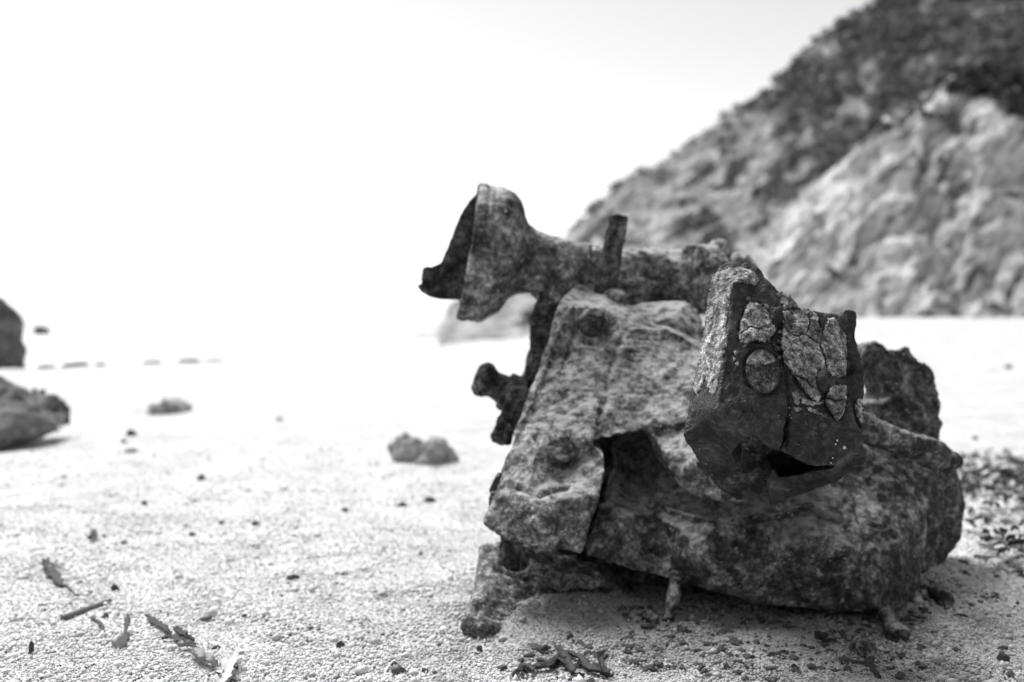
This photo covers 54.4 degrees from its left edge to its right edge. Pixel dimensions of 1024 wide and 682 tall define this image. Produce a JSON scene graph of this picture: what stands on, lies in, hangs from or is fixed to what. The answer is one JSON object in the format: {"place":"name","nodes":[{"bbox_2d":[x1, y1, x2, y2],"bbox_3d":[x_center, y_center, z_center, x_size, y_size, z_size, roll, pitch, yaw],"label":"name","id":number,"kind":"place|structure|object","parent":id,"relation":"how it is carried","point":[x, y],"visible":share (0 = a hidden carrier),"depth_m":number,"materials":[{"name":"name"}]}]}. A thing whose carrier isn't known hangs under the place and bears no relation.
{"place":"outdoors","nodes":[
{"label":"outdoors","id":0,"kind":"place"},
{"bbox_2d":[23,329,443,368],"bbox_3d":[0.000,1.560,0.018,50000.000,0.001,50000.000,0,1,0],"label":"sea","id":1,"kind":"structure","parent":0,"point":[110,347],"depth_m":108.96,"materials":[{"name":"grey liquid"}]},
{"bbox_2d":[33,325,51,333],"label":"tidal rock","id":2,"kind":"object","parent":1,"relation":"in","point":[37,329],"visible":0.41,"depth_m":300.07,"materials":[{"name":"grey stone"}]},
{"bbox_2d":[402,328,439,337],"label":"hill","id":3,"kind":"structure","parent":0,"point":[433,334],"depth_m":181.72,"materials":[{"name":"white"}]},
{"bbox_2d":[0,0,873,328],"label":"sky","id":4,"kind":"structure","parent":0,"point":[165,164],"materials":[{"name":"white"}]},
{"bbox_2d":[437,293,532,344],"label":"headland","id":5,"kind":"structure","parent":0,"point":[453,329],"depth_m":97.58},
{"bbox_2d":[0,317,1023,681],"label":"sand","id":6,"kind":"structure","parent":0,"point":[966,361],"depth_m":2.34,"materials":[{"name":"white sand"}]},
{"bbox_2d":[0,297,27,368],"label":"sea stack","id":7,"kind":"object","parent":6,"relation":"on","point":[13,351],"visible":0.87,"depth_m":9.56,"materials":[{"name":"grey stone"}]},
{"bbox_2d":[29,640,33,653],"bbox_3d":[-0.530,0.343,1.098,0.006,0.024,0.006,0,1,0],"label":"pebble","id":8,"kind":"object","parent":6,"relation":"on","point":[31,646],"visible":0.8,"depth_m":1.10,"materials":[{"name":"grey stone"}]},
{"bbox_2d":[0,376,70,450],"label":"beach rock","id":9,"kind":"object","parent":6,"relation":"on","point":[27,416],"visible":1,"depth_m":3.18,"materials":[{"name":"grey stone"}]},
{"bbox_2d":[36,364,56,367],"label":"seaweed","id":10,"kind":"object","parent":6,"relation":"on","point":[46,366],"visible":0.99,"depth_m":9.40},
{"bbox_2d":[41,557,63,586],"bbox_3d":[-0.671,0.337,1.452,0.021,0.009,0.179,0,1,-31],"label":"seaweed","id":11,"kind":"object","parent":6,"relation":"on","point":[53,573],"visible":1,"depth_m":1.46,"materials":[{"name":"grey plant"}]},
{"bbox_2d":[61,584,78,595],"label":"twig","id":12,"kind":"object","parent":6,"relation":"on","point":[67,587],"visible":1,"depth_m":1.37,"materials":[{"name":"grey wood"}]},
{"bbox_2d":[60,361,89,366],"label":"seaweed","id":13,"kind":"object","parent":6,"relation":"on","point":[73,364],"visible":0.98,"depth_m":9.66,"materials":[{"name":"grey plant"}]},
{"bbox_2d":[60,598,111,620],"bbox_3d":[-0.545,0.345,1.281,0.013,0.014,0.104,0,1,10],"label":"driftwood stick","id":14,"kind":"object","parent":6,"relation":"on","point":[73,614],"visible":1,"depth_m":1.26,"materials":[{"name":"grey wood"}]},
{"bbox_2d":[87,528,96,539],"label":"seaweed","id":15,"kind":"object","parent":6,"relation":"on","point":[93,534],"visible":1,"depth_m":1.71,"materials":[{"name":"grey plant"}]},
{"bbox_2d":[90,617,105,631],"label":"seaweed","id":16,"kind":"object","parent":6,"relation":"on","point":[99,623],"visible":1,"depth_m":1.20,"materials":[{"name":"grey plant"}]},
{"bbox_2d":[94,362,107,365],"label":"seaweed","id":17,"kind":"object","parent":6,"relation":"on","point":[100,363],"visible":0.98,"depth_m":9.92,"materials":[{"name":"grey plant"}]},
{"bbox_2d":[111,584,119,590],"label":"pebble","id":18,"kind":"object","parent":6,"relation":"on","point":[114,587],"visible":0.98,"depth_m":1.39,"materials":[{"name":"grey stone"}]},
{"bbox_2d":[111,631,127,648],"bbox_3d":[-0.444,0.343,1.127,0.018,0.027,0.014,0,1,34],"label":"pebble","id":19,"kind":"object","parent":6,"relation":"on","point":[120,641],"visible":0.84,"depth_m":1.12,"materials":[{"name":"white stone"}]},
{"bbox_2d":[123,613,129,639],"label":"seaweed","id":20,"kind":"object","parent":6,"relation":"on","point":[126,622],"visible":0.98,"depth_m":1.20,"materials":[{"name":"grey plant"}]},
{"bbox_2d":[124,448,138,452],"bbox_3d":[-1.155,0.336,3.022,0.043,0.020,0.032,0,1,16],"label":"pebble","id":21,"kind":"object","parent":6,"relation":"on","point":[131,450],"visible":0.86,"depth_m":3.01,"materials":[{"name":"grey stone"}]},
{"bbox_2d":[126,429,137,435],"bbox_3d":[-1.279,0.314,3.346,0.044,0.035,0.034,0,1,0],"label":"pebble","id":22,"kind":"object","parent":6,"relation":"on","point":[131,432],"visible":0.67,"depth_m":3.33,"materials":[{"name":"grey stone"}]},
{"bbox_2d":[141,360,161,363],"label":"seaweed","id":23,"kind":"object","parent":6,"relation":"on","point":[152,361],"visible":1,"depth_m":10.39,"materials":[{"name":"grey plant"}]},
{"bbox_2d":[145,613,171,634],"bbox_3d":[-0.426,0.339,1.195,0.011,0.006,0.094,0,1,-36],"label":"seaweed","id":24,"kind":"object","parent":6,"relation":"on","point":[153,620],"visible":1,"depth_m":1.19,"materials":[{"name":"grey plant"}]},
{"bbox_2d":[146,397,191,414],"bbox_3d":[-1.492,0.299,4.348,0.199,0.112,0.161,0,1,0],"label":"stone","id":25,"kind":"object","parent":6,"relation":"on","point":[164,405],"visible":0.62,"depth_m":4.29,"materials":[{"name":"grey stone"}]},
{"bbox_2d":[161,634,182,641],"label":"seaweed","id":26,"kind":"object","parent":6,"relation":"on","point":[175,637],"visible":1,"depth_m":1.14,"materials":[{"name":"grey plant"}]},
{"bbox_2d":[172,625,194,641],"bbox_3d":[-0.380,0.338,1.149,0.013,0.005,0.066,-1,1,-38],"label":"seaweed","id":27,"kind":"object","parent":6,"relation":"on","point":[179,631],"visible":1,"depth_m":1.15,"materials":[{"name":"grey plant"}]},
{"bbox_2d":[177,640,195,646],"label":"dry leaf","id":28,"kind":"object","parent":6,"relation":"on","point":[183,642],"visible":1,"depth_m":1.11,"materials":[{"name":"grey plant"}]},
{"bbox_2d":[178,644,197,646],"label":"seaweed","id":29,"kind":"object","parent":6,"relation":"on","point":[189,645],"visible":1,"depth_m":1.09,"materials":[{"name":"grey plant"}]},
{"bbox_2d":[177,358,200,361],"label":"seaweed","id":30,"kind":"object","parent":6,"relation":"on","point":[188,360],"visible":1,"depth_m":10.73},
{"bbox_2d":[197,473,205,479],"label":"pebble","id":31,"kind":"object","parent":6,"relation":"on","point":[201,476],"visible":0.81,"depth_m":2.38,"materials":[{"name":"grey stone"}]},
{"bbox_2d":[187,647,217,666],"bbox_3d":[-0.330,0.337,1.063,0.019,0.009,0.056,-1,1,-38],"label":"dry leaf","id":32,"kind":"object","parent":6,"relation":"on","point":[199,653],"visible":1,"depth_m":1.06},
{"bbox_2d":[202,358,224,360],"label":"seaweed","id":33,"kind":"object","parent":6,"relation":"on","point":[214,359],"visible":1,"depth_m":11.04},
{"bbox_2d":[214,647,238,681],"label":"dry leaf","id":34,"kind":"object","parent":6,"relation":"on","point":[228,662],"visible":1,"depth_m":1.03,"materials":[{"name":"white plant"}]},
{"bbox_2d":[397,502,407,506],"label":"pebble","id":35,"kind":"object","parent":6,"relation":"on","point":[401,504],"visible":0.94,"depth_m":2.02,"materials":[{"name":"grey stone"}]},
{"bbox_2d":[387,432,424,460],"bbox_3d":[-0.284,0.315,2.704,0.108,0.137,0.089,0,1,27],"label":"stone","id":36,"kind":"object","parent":6,"relation":"on","point":[404,446],"visible":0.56,"depth_m":2.68,"materials":[{"name":"grey stone"}]},
{"bbox_2d":[424,496,434,501],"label":"pebble","id":37,"kind":"object","parent":6,"relation":"on","point":[430,499],"visible":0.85,"depth_m":2.08,"materials":[{"name":"grey stone"}]},
{"bbox_2d":[411,435,459,464],"bbox_3d":[-0.209,0.314,2.681,0.120,0.122,0.102,0,1,33],"label":"stone","id":38,"kind":"object","parent":6,"relation":"on","point":[436,450],"visible":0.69,"depth_m":2.65,"materials":[{"name":"grey stone"}]},
{"bbox_2d":[476,645,482,651],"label":"pebble","id":39,"kind":"object","parent":6,"relation":"on","point":[478,648],"visible":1,"depth_m":1.11,"materials":[{"name":"grey stone"}]},
{"bbox_2d":[498,665,506,670],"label":"pebble","id":40,"kind":"object","parent":6,"relation":"on","point":[502,667],"visible":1,"depth_m":1.05,"materials":[{"name":"grey stone"}]},
{"bbox_2d":[0,402,1023,681],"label":"sand grains","id":41,"kind":"object","parent":6,"relation":"on","point":[132,668],"visible":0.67,"depth_m":1.20},
{"bbox_2d":[512,663,535,676],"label":"seaweed","id":42,"kind":"object","parent":6,"relation":"on","point":[521,667],"visible":1,"depth_m":1.04,"materials":[{"name":"grey plant"}]},
{"bbox_2d":[41,547,1023,681],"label":"rust crumbs","id":43,"kind":"object","parent":6,"relation":"on","point":[733,640],"visible":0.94,"depth_m":1.12,"materials":[{"name":"grey metal"}]},
{"bbox_2d":[539,644,547,650],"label":"pebble","id":44,"kind":"object","parent":6,"relation":"on","point":[544,647],"visible":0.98,"depth_m":1.11,"materials":[{"name":"grey stone"}]},
{"bbox_2d":[554,644,576,671],"bbox_3d":[0.056,0.340,1.068,0.016,0.009,0.094,0,1,-4],"label":"seaweed","id":45,"kind":"object","parent":6,"relation":"on","point":[569,664],"visible":1,"depth_m":1.06,"materials":[{"name":"grey plant"}]},
{"bbox_2d":[567,632,573,639],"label":"pebble","id":46,"kind":"object","parent":6,"relation":"on","point":[569,635],"visible":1,"depth_m":1.15,"materials":[{"name":"grey stone"}]},
{"bbox_2d":[533,650,609,675],"bbox_3d":[0.067,0.342,1.062,0.081,0.007,0.064,0,1,12],"label":"seaweed","id":47,"kind":"object","parent":6,"relation":"on","point":[585,663],"visible":0.99,"depth_m":1.05,"materials":[{"name":"grey plant"}]},
{"bbox_2d":[596,649,606,668],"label":"seaweed","id":48,"kind":"object","parent":6,"relation":"on","point":[599,657],"visible":1,"depth_m":1.07,"materials":[{"name":"grey plant"}]},
{"bbox_2d":[642,610,659,623],"bbox_3d":[0.166,0.335,1.197,0.021,0.022,0.015,0,1,24],"label":"scrap lump","id":49,"kind":"object","parent":6,"relation":"on","point":[650,616],"visible":0.85,"depth_m":1.19,"materials":[{"name":"grey metal"}]},
{"bbox_2d":[653,661,662,667],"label":"pebble","id":50,"kind":"object","parent":6,"relation":"on","point":[656,663],"visible":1,"depth_m":1.06,"materials":[{"name":"grey stone"}]},
{"bbox_2d":[417,183,965,642],"bbox_3d":[0.259,0.060,1.314,0.802,0.600,0.676,0,1,0],"label":"machine wreck","id":51,"kind":"object","parent":6,"relation":"on","point":[759,439],"visible":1,"depth_m":1.27,"materials":[{"name":"metal"}]},
{"bbox_2d":[700,668,709,673],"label":"pebble","id":52,"kind":"object","parent":6,"relation":"on","point":[704,670],"visible":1,"depth_m":1.04,"materials":[{"name":"grey stone"}]},
{"bbox_2d":[814,628,837,643],"bbox_3d":[0.359,0.342,1.141,0.028,0.026,0.022,0,1,0],"label":"scrap lump","id":53,"kind":"object","parent":6,"relation":"on","point":[822,636],"visible":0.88,"depth_m":1.14,"materials":[{"name":"grey metal"}]},
{"bbox_2d":[840,657,880,678],"bbox_3d":[0.374,0.345,1.050,0.026,0.008,0.064,0,1,-20],"label":"twig","id":54,"kind":"object","parent":6,"relation":"on","point":[876,673],"visible":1,"depth_m":1.06,"materials":[{"name":"grey wood"}]},
{"bbox_2d":[848,631,877,657],"bbox_3d":[0.389,0.344,1.094,0.034,0.050,0.031,0,1,0],"label":"scrap lump","id":55,"kind":"object","parent":6,"relation":"on","point":[862,644],"visible":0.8,"depth_m":1.08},
{"bbox_2d":[927,582,954,606],"bbox_3d":[0.558,0.335,1.293,0.035,0.043,0.026,0,1,-20],"label":"scrap lump","id":56,"kind":"object","parent":6,"relation":"on","point":[939,594],"visible":0.86,"depth_m":1.28,"materials":[{"name":"black metal"}]},
{"bbox_2d":[957,469,975,486],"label":"dry leaf","id":57,"kind":"object","parent":6,"relation":"on","point":[958,470],"visible":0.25,"depth_m":2.42,"materials":[{"name":"grey plant"}]},
{"bbox_2d":[963,518,977,527],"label":"seaweed","id":58,"kind":"object","parent":6,"relation":"on","point":[972,523],"visible":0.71,"depth_m":1.67,"materials":[{"name":"grey plant"}]},
{"bbox_2d":[970,490,975,498],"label":"seaweed","id":59,"kind":"object","parent":6,"relation":"on","point":[973,494],"visible":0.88,"depth_m":2.15,"materials":[{"name":"grey plant"}]},
{"bbox_2d":[969,482,980,491],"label":"seaweed","id":60,"kind":"object","parent":6,"relation":"on","point":[978,488],"visible":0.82,"depth_m":2.20,"materials":[{"name":"grey plant"}]},
{"bbox_2d":[970,513,986,520],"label":"seaweed","id":61,"kind":"object","parent":6,"relation":"on","point":[977,517],"visible":1,"depth_m":1.67,"materials":[{"name":"grey plant"}]},
{"bbox_2d":[971,498,988,505],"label":"dry leaf","id":62,"kind":"object","parent":6,"relation":"on","point":[977,499],"visible":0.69,"depth_m":2.07,"materials":[{"name":"white plant"}]},
{"bbox_2d":[974,506,989,517],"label":"dry leaf","id":63,"kind":"object","parent":6,"relation":"on","point":[976,509],"visible":0.95,"depth_m":1.75,"materials":[{"name":"white plant"}]},
{"bbox_2d":[981,499,989,503],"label":"dry leaf","id":64,"kind":"object","parent":6,"relation":"on","point":[984,501],"visible":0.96,"depth_m":1.80,"materials":[{"name":"white plant"}]},
{"bbox_2d":[982,528,995,532],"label":"seaweed","id":65,"kind":"object","parent":6,"relation":"on","point":[985,530],"visible":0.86,"depth_m":1.63,"materials":[{"name":"grey plant"}]},
{"bbox_2d":[984,535,994,541],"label":"seaweed","id":66,"kind":"object","parent":6,"relation":"on","point":[987,537],"visible":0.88,"depth_m":1.59,"materials":[{"name":"grey plant"}]},
{"bbox_2d":[957,447,1023,501],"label":"beach wrack","id":67,"kind":"object","parent":6,"relation":"on","point":[987,487],"visible":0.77,"depth_m":2.45,"materials":[{"name":"grey plant"}]},
{"bbox_2d":[987,526,996,537],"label":"dry leaf","id":68,"kind":"object","parent":6,"relation":"on","point":[991,531],"visible":0.92,"depth_m":1.62,"materials":[{"name":"white plant"}]},
{"bbox_2d":[989,474,994,485],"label":"dry leaf","id":69,"kind":"object","parent":6,"relation":"on","point":[990,480],"visible":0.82,"depth_m":2.26,"materials":[{"name":"grey plant"}]},
{"bbox_2d":[984,541,1002,547],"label":"dry leaf","id":70,"kind":"object","parent":6,"relation":"on","point":[989,544],"visible":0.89,"depth_m":1.50,"materials":[{"name":"grey plant"}]},
{"bbox_2d":[991,498,999,508],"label":"seaweed","id":71,"kind":"object","parent":6,"relation":"on","point":[997,504],"visible":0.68,"depth_m":1.77,"materials":[{"name":"grey plant"}]},
{"bbox_2d":[990,500,1005,508],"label":"dry leaf","id":72,"kind":"object","parent":71,"relation":"on","point":[1001,503],"visible":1,"depth_m":1.74,"materials":[{"name":"white plant"}]},
{"bbox_2d":[973,542,1018,559],"bbox_3d":[0.738,0.317,1.503,0.160,0.009,0.024,-1,1,-45],"label":"dry leaf","id":73,"kind":"object","parent":6,"relation":"on","point":[991,554],"visible":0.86,"depth_m":1.48,"materials":[{"name":"grey plant"}]},
{"bbox_2d":[990,468,1007,473],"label":"seaweed","id":74,"kind":"object","parent":6,"relation":"on","point":[1001,469],"visible":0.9,"depth_m":2.48,"materials":[{"name":"grey plant"}]},
{"bbox_2d":[992,547,1008,550],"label":"seaweed","id":75,"kind":"object","parent":6,"relation":"on","point":[1002,548],"visible":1,"depth_m":1.49,"materials":[{"name":"grey plant"}]},
{"bbox_2d":[993,540,1006,546],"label":"dry leaf","id":76,"kind":"object","parent":75,"relation":"on","point":[1001,541],"visible":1,"depth_m":1.50,"materials":[{"name":"grey plant"}]},
{"bbox_2d":[998,511,1005,521],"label":"dry leaf","id":77,"kind":"object","parent":6,"relation":"on","point":[999,513],"visible":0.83,"depth_m":1.72,"materials":[{"name":"grey plant"}]},
{"bbox_2d":[993,508,1011,516],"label":"dry leaf","id":78,"kind":"object","parent":6,"relation":"on","point":[1008,512],"visible":1,"depth_m":1.72,"materials":[{"name":"grey plant"}]},
{"bbox_2d":[999,553,1005,560],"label":"dry leaf","id":79,"kind":"object","parent":6,"relation":"on","point":[1003,556],"visible":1,"depth_m":1.46,"materials":[{"name":"grey plant"}]},
{"bbox_2d":[996,651,1009,661],"bbox_3d":[0.525,0.340,1.063,0.013,0.018,0.012,0,1,0],"label":"pebble","id":80,"kind":"object","parent":6,"relation":"on","point":[1002,656],"visible":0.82,"depth_m":1.06,"materials":[{"name":"grey stone"}]},
{"bbox_2d":[993,492,1012,497],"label":"seaweed","id":81,"kind":"object","parent":6,"relation":"on","point":[999,493],"visible":0.85,"depth_m":2.03,"materials":[{"name":"grey plant"}]},
{"bbox_2d":[999,528,1007,539],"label":"seaweed","id":82,"kind":"object","parent":6,"relation":"on","point":[1003,531],"visible":1,"depth_m":1.56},
{"bbox_2d":[1003,494,1011,502],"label":"seaweed","id":83,"kind":"object","parent":6,"relation":"on","point":[1005,498],"visible":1,"depth_m":1.95,"materials":[{"name":"grey plant"}]},
{"bbox_2d":[1004,364,1011,368],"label":"pebble","id":84,"kind":"object","parent":6,"relation":"on","point":[1008,366],"visible":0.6,"depth_m":7.36,"materials":[{"name":"grey stone"}]},
{"bbox_2d":[1005,534,1015,541],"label":"seaweed","id":85,"kind":"object","parent":6,"relation":"on","point":[1009,537],"visible":0.89,"depth_m":1.57,"materials":[{"name":"grey plant"}]},
{"bbox_2d":[1008,463,1016,469],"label":"dry leaf","id":86,"kind":"object","parent":6,"relation":"on","point":[1013,465],"visible":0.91,"depth_m":2.57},
{"bbox_2d":[1010,525,1019,531],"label":"seaweed","id":87,"kind":"object","parent":6,"relation":"on","point":[1013,527],"visible":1,"depth_m":1.59,"materials":[{"name":"grey plant"}]},
{"bbox_2d":[1009,538,1023,545],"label":"seaweed","id":88,"kind":"object","parent":6,"relation":"on","point":[1017,541],"visible":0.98,"depth_m":1.53,"materials":[{"name":"black plant"}]},
{"bbox_2d":[1010,505,1023,511],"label":"dry leaf","id":89,"kind":"object","parent":6,"relation":"on","point":[1016,508],"visible":0.93,"depth_m":1.74,"materials":[{"name":"grey plant"}]},
{"bbox_2d":[1014,567,1023,574],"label":"seaweed","id":90,"kind":"object","parent":6,"relation":"on","point":[1019,570],"visible":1,"depth_m":1.43,"materials":[{"name":"grey plant"}]},
{"bbox_2d":[1015,558,1023,567],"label":"dry leaf","id":91,"kind":"object","parent":6,"relation":"on","point":[1018,564],"visible":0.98,"depth_m":1.43,"materials":[{"name":"grey plant"}]},
{"bbox_2d":[1017,559,1023,569],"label":"dry leaf","id":92,"kind":"object","parent":6,"relation":"on","point":[1022,565],"visible":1,"depth_m":1.43,"materials":[{"name":"grey plant"}]},
{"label":"seaweed","id":93,"kind":"object","parent":6,"relation":"on","visible":0},
{"bbox_2d":[980,492,999,497],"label":"dry leaf","id":94,"kind":"object","parent":93,"relation":"on","point":[986,494],"visible":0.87,"depth_m":2.02,"materials":[{"name":"white plant"}]},
{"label":"dry leaf","id":95,"kind":"object","parent":6,"relation":"on","visible":0},
{"bbox_2d":[983,516,990,522],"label":"seaweed","id":96,"kind":"object","parent":95,"relation":"on","point":[985,519],"visible":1,"depth_m":1.67,"materials":[{"name":"grey plant"}]},
{"bbox_2d":[516,0,1023,337],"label":"hill","id":97,"kind":"structure","parent":0,"point":[645,203],"depth_m":99.32,"materials":[{"name":"grey stone"}]},
{"bbox_2d":[510,0,1023,326],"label":"scrub","id":98,"kind":"object","parent":97,"relation":"on","point":[978,74],"visible":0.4,"depth_m":94.33,"materials":[{"name":"grey plant"}]},
{"bbox_2d":[700,74,1023,325],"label":"cliff","id":99,"kind":"structure","parent":0,"point":[912,217],"depth_m":34.25,"materials":[{"name":"grey stone"}]}
]}

